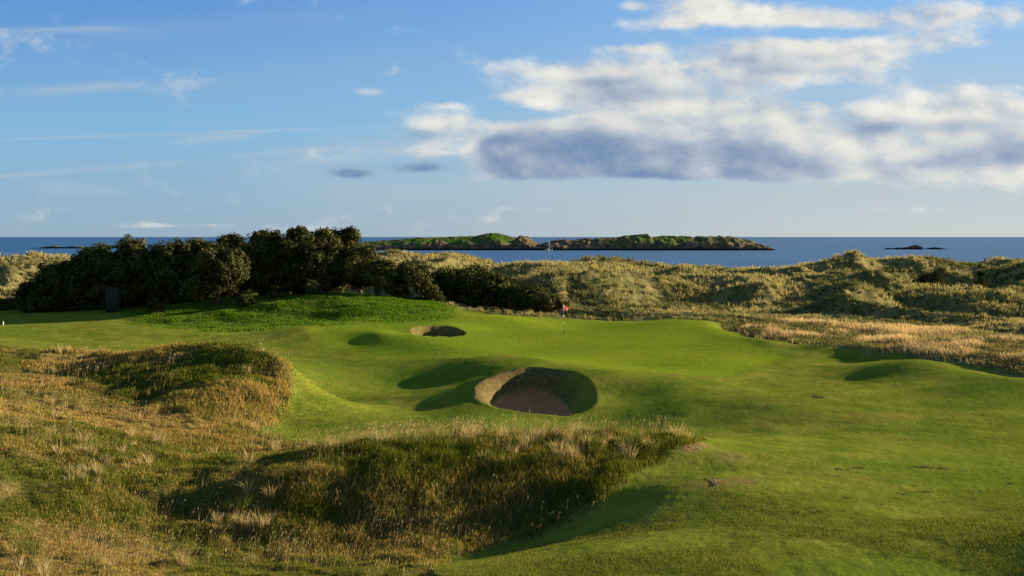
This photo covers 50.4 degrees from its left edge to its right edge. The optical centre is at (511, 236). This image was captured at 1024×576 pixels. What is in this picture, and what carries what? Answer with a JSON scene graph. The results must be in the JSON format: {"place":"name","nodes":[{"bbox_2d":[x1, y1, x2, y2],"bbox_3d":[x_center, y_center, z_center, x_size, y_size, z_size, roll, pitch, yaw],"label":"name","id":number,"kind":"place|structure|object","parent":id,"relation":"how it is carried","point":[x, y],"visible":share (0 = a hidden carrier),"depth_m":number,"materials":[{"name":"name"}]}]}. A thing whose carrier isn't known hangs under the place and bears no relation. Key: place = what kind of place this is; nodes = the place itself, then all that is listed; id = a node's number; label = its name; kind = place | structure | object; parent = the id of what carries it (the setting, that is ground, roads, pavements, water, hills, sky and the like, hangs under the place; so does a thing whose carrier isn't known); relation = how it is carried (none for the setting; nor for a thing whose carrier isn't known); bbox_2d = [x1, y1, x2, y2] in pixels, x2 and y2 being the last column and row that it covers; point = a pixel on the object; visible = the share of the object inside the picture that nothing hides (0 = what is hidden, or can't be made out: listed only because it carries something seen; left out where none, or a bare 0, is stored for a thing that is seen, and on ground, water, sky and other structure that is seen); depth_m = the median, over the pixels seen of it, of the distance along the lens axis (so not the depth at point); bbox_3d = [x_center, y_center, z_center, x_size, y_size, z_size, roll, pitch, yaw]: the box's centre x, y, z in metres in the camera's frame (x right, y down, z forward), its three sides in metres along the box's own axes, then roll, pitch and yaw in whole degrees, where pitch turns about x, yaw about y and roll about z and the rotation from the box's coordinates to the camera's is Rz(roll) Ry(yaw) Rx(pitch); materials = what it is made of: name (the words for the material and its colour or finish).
{"place":"outdoors","nodes":[
{"label":"outdoors","id":0,"kind":"place"},
{"bbox_2d":[260,365,393,441],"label":"valley grass","id":1,"kind":"structure","parent":0,"point":[291,437],"depth_m":45.19,"materials":[{"name":"green plant"}]},
{"bbox_2d":[0,333,706,575],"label":"rough grass","id":2,"kind":"structure","parent":0,"point":[481,446],"depth_m":29.05,"materials":[{"name":"brown plant"}]},
{"bbox_2d":[360,233,539,249],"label":"island","id":3,"kind":"structure","parent":0,"point":[492,241],"depth_m":1798.16,"materials":[{"name":"green plant"}]},
{"bbox_2d":[0,252,1023,575],"bbox_3d":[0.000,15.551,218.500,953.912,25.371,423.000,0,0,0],"label":"ground","id":4,"kind":"structure","parent":0,"point":[814,404],"depth_m":45.13,"materials":[{"name":"green plant"}]},
{"bbox_2d":[0,296,20,309],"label":"shrub","id":5,"kind":"object","parent":4,"relation":"on","point":[5,303],"visible":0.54,"depth_m":105.67,"materials":[{"name":"green plant"}]},
{"bbox_2d":[10,281,53,311],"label":"evergreen tree","id":6,"kind":"object","parent":4,"relation":"on","point":[25,292],"visible":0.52,"depth_m":101.60,"materials":[{"name":"green plant"}]},
{"bbox_2d":[31,260,90,311],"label":"evergreen tree","id":7,"kind":"object","parent":4,"relation":"on","point":[49,278],"visible":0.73,"depth_m":101.06,"materials":[{"name":"green plant"}]},
{"bbox_2d":[59,242,130,309],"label":"evergreen tree","id":8,"kind":"object","parent":4,"relation":"on","point":[86,260],"visible":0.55,"depth_m":101.88,"materials":[{"name":"green plant"}]},
{"bbox_2d":[106,286,118,312],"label":"board screen","id":9,"kind":"object","parent":4,"relation":"on","point":[112,299],"visible":0.88,"depth_m":99.58,"materials":[{"name":"grey"}]},
{"bbox_2d":[90,234,156,306],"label":"evergreen tree","id":10,"kind":"object","parent":4,"relation":"on","point":[131,256],"visible":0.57,"depth_m":101.52,"materials":[{"name":"green plant"}]},
{"bbox_2d":[145,297,164,311],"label":"shrub","id":11,"kind":"object","parent":4,"relation":"on","point":[154,304],"visible":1,"depth_m":95.52,"materials":[{"name":"green plant"}]},
{"bbox_2d":[131,237,202,304],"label":"evergreen tree","id":12,"kind":"object","parent":4,"relation":"on","point":[167,271],"visible":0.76,"depth_m":100.99,"materials":[{"name":"green plant"}]},
{"bbox_2d":[185,237,214,295],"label":"evergreen tree","id":13,"kind":"object","parent":4,"relation":"on","point":[195,243],"visible":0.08,"depth_m":110.87,"materials":[{"name":"green plant"}]},
{"bbox_2d":[178,243,250,304],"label":"evergreen tree","id":14,"kind":"object","parent":4,"relation":"on","point":[216,270],"visible":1,"depth_m":96.02,"materials":[{"name":"green plant"}]},
{"bbox_2d":[212,232,255,297],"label":"evergreen tree","id":15,"kind":"object","parent":4,"relation":"on","point":[229,240],"visible":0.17,"depth_m":107.39,"materials":[{"name":"green plant"}]},
{"bbox_2d":[235,295,255,305],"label":"shrub","id":16,"kind":"object","parent":4,"relation":"on","point":[244,300],"visible":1,"depth_m":95.10,"materials":[{"name":"green plant"}]},
{"bbox_2d":[245,228,283,295],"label":"evergreen tree","id":17,"kind":"object","parent":4,"relation":"on","point":[263,248],"visible":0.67,"depth_m":104.22,"materials":[{"name":"green plant"}]},
{"bbox_2d":[265,285,285,297],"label":"shrub","id":18,"kind":"object","parent":4,"relation":"on","point":[275,291],"visible":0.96,"depth_m":98.45,"materials":[{"name":"green plant"}]},
{"bbox_2d":[120,292,457,331],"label":"bank grass","id":19,"kind":"structure","parent":4,"relation":"on","point":[403,305],"depth_m":91.89,"materials":[{"name":"green plant"}]},
{"bbox_2d":[271,225,350,295],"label":"evergreen tree","id":20,"kind":"object","parent":4,"relation":"on","point":[318,255],"visible":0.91,"depth_m":102.68,"materials":[{"name":"green plant"}]},
{"bbox_2d":[302,279,322,294],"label":"shrub","id":21,"kind":"object","parent":4,"relation":"on","point":[311,286],"visible":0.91,"depth_m":98.36,"materials":[{"name":"green plant"}]},
{"bbox_2d":[329,225,361,292],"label":"evergreen tree","id":22,"kind":"object","parent":4,"relation":"on","point":[351,236],"visible":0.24,"depth_m":107.21,"materials":[{"name":"green plant"}]},
{"bbox_2d":[336,244,380,293],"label":"evergreen tree","id":23,"kind":"object","parent":4,"relation":"on","point":[350,270],"visible":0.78,"depth_m":102.94,"materials":[{"name":"green plant"}]},
{"bbox_2d":[363,258,396,294],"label":"evergreen tree","id":24,"kind":"object","parent":4,"relation":"on","point":[380,266],"visible":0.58,"depth_m":102.06,"materials":[{"name":"green plant"}]},
{"bbox_2d":[370,274,395,296],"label":"young tree","id":25,"kind":"object","parent":4,"relation":"on","point":[385,281],"visible":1,"depth_m":99.17,"materials":[{"name":"green plant"}]},
{"bbox_2d":[383,259,446,302],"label":"arching tree","id":26,"kind":"object","parent":4,"relation":"on","point":[417,278],"visible":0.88,"depth_m":100.18,"materials":[{"name":"green plant"}]},
{"bbox_2d":[422,266,462,297],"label":"evergreen tree","id":27,"kind":"object","parent":4,"relation":"on","point":[439,276],"visible":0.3,"depth_m":110.97,"materials":[{"name":"green plant"}]},
{"bbox_2d":[440,263,509,307],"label":"evergreen tree","id":28,"kind":"object","parent":4,"relation":"on","point":[475,285],"visible":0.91,"depth_m":103.72,"materials":[{"name":"green plant"}]},
{"bbox_2d":[0,248,1023,343],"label":"dune grass","id":29,"kind":"structure","parent":4,"relation":"on","point":[554,268],"depth_m":142.62,"materials":[{"name":"plant"}]},
{"bbox_2d":[509,276,516,285],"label":"evergreen tree","id":30,"kind":"object","parent":4,"relation":"on","point":[514,281],"visible":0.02,"depth_m":109.84,"materials":[{"name":"green plant"}]},
{"bbox_2d":[494,283,551,309],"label":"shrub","id":31,"kind":"object","parent":4,"relation":"on","point":[511,297],"visible":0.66,"depth_m":102.21,"materials":[{"name":"green plant"}]},
{"bbox_2d":[520,292,569,309],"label":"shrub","id":32,"kind":"object","parent":4,"relation":"on","point":[543,301],"visible":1,"depth_m":98.76,"materials":[{"name":"green plant"}]},
{"bbox_2d":[563,305,567,334],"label":"flagstick","id":33,"kind":"object","parent":4,"relation":"on","point":[565,308],"visible":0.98,"depth_m":78.28,"materials":[{"name":"white metal"}]},
{"bbox_2d":[917,271,942,286],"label":"shrub","id":34,"kind":"object","parent":4,"relation":"on","point":[934,277],"visible":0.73,"depth_m":170.78,"materials":[{"name":"green plant"}]},
{"bbox_2d":[976,271,985,287],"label":"shrub","id":35,"kind":"object","parent":4,"relation":"on","point":[980,279],"visible":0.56,"depth_m":177.75,"materials":[{"name":"green plant"}]},
{"bbox_2d":[0,237,1023,267],"bbox_3d":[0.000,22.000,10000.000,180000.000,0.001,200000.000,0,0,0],"label":"sea","id":36,"kind":"structure","parent":0,"point":[791,250],"depth_m":1747.22,"materials":[{"name":"liquid"}]},
{"bbox_2d":[40,244,116,247],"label":"sea rock","id":37,"kind":"object","parent":36,"relation":"in","point":[111,246],"visible":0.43,"depth_m":2053.84,"materials":[{"name":"black stone"}]},
{"bbox_2d":[885,245,922,248],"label":"sea rock","id":38,"kind":"object","parent":36,"relation":"in","point":[915,247],"visible":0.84,"depth_m":1902.50,"materials":[{"name":"grey stone"}]},
{"bbox_2d":[0,0,1023,236],"label":"sky","id":39,"kind":"structure","parent":0,"point":[119,118],"materials":[{"name":"blue"}]},
{"bbox_2d":[530,234,774,249],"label":"island","id":40,"kind":"structure","parent":0,"point":[642,242],"depth_m":1777.04,"materials":[{"name":"green plant"}]},
{"bbox_2d":[429,438,1023,575],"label":"fairway grass","id":41,"kind":"structure","parent":0,"point":[494,560],"depth_m":21.07,"materials":[{"name":"green plant"}]},
{"bbox_2d":[733,316,1023,377],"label":"feather grass","id":42,"kind":"structure","parent":0,"point":[955,346],"depth_m":66.61,"materials":[{"name":"beige plant"}]}
]}

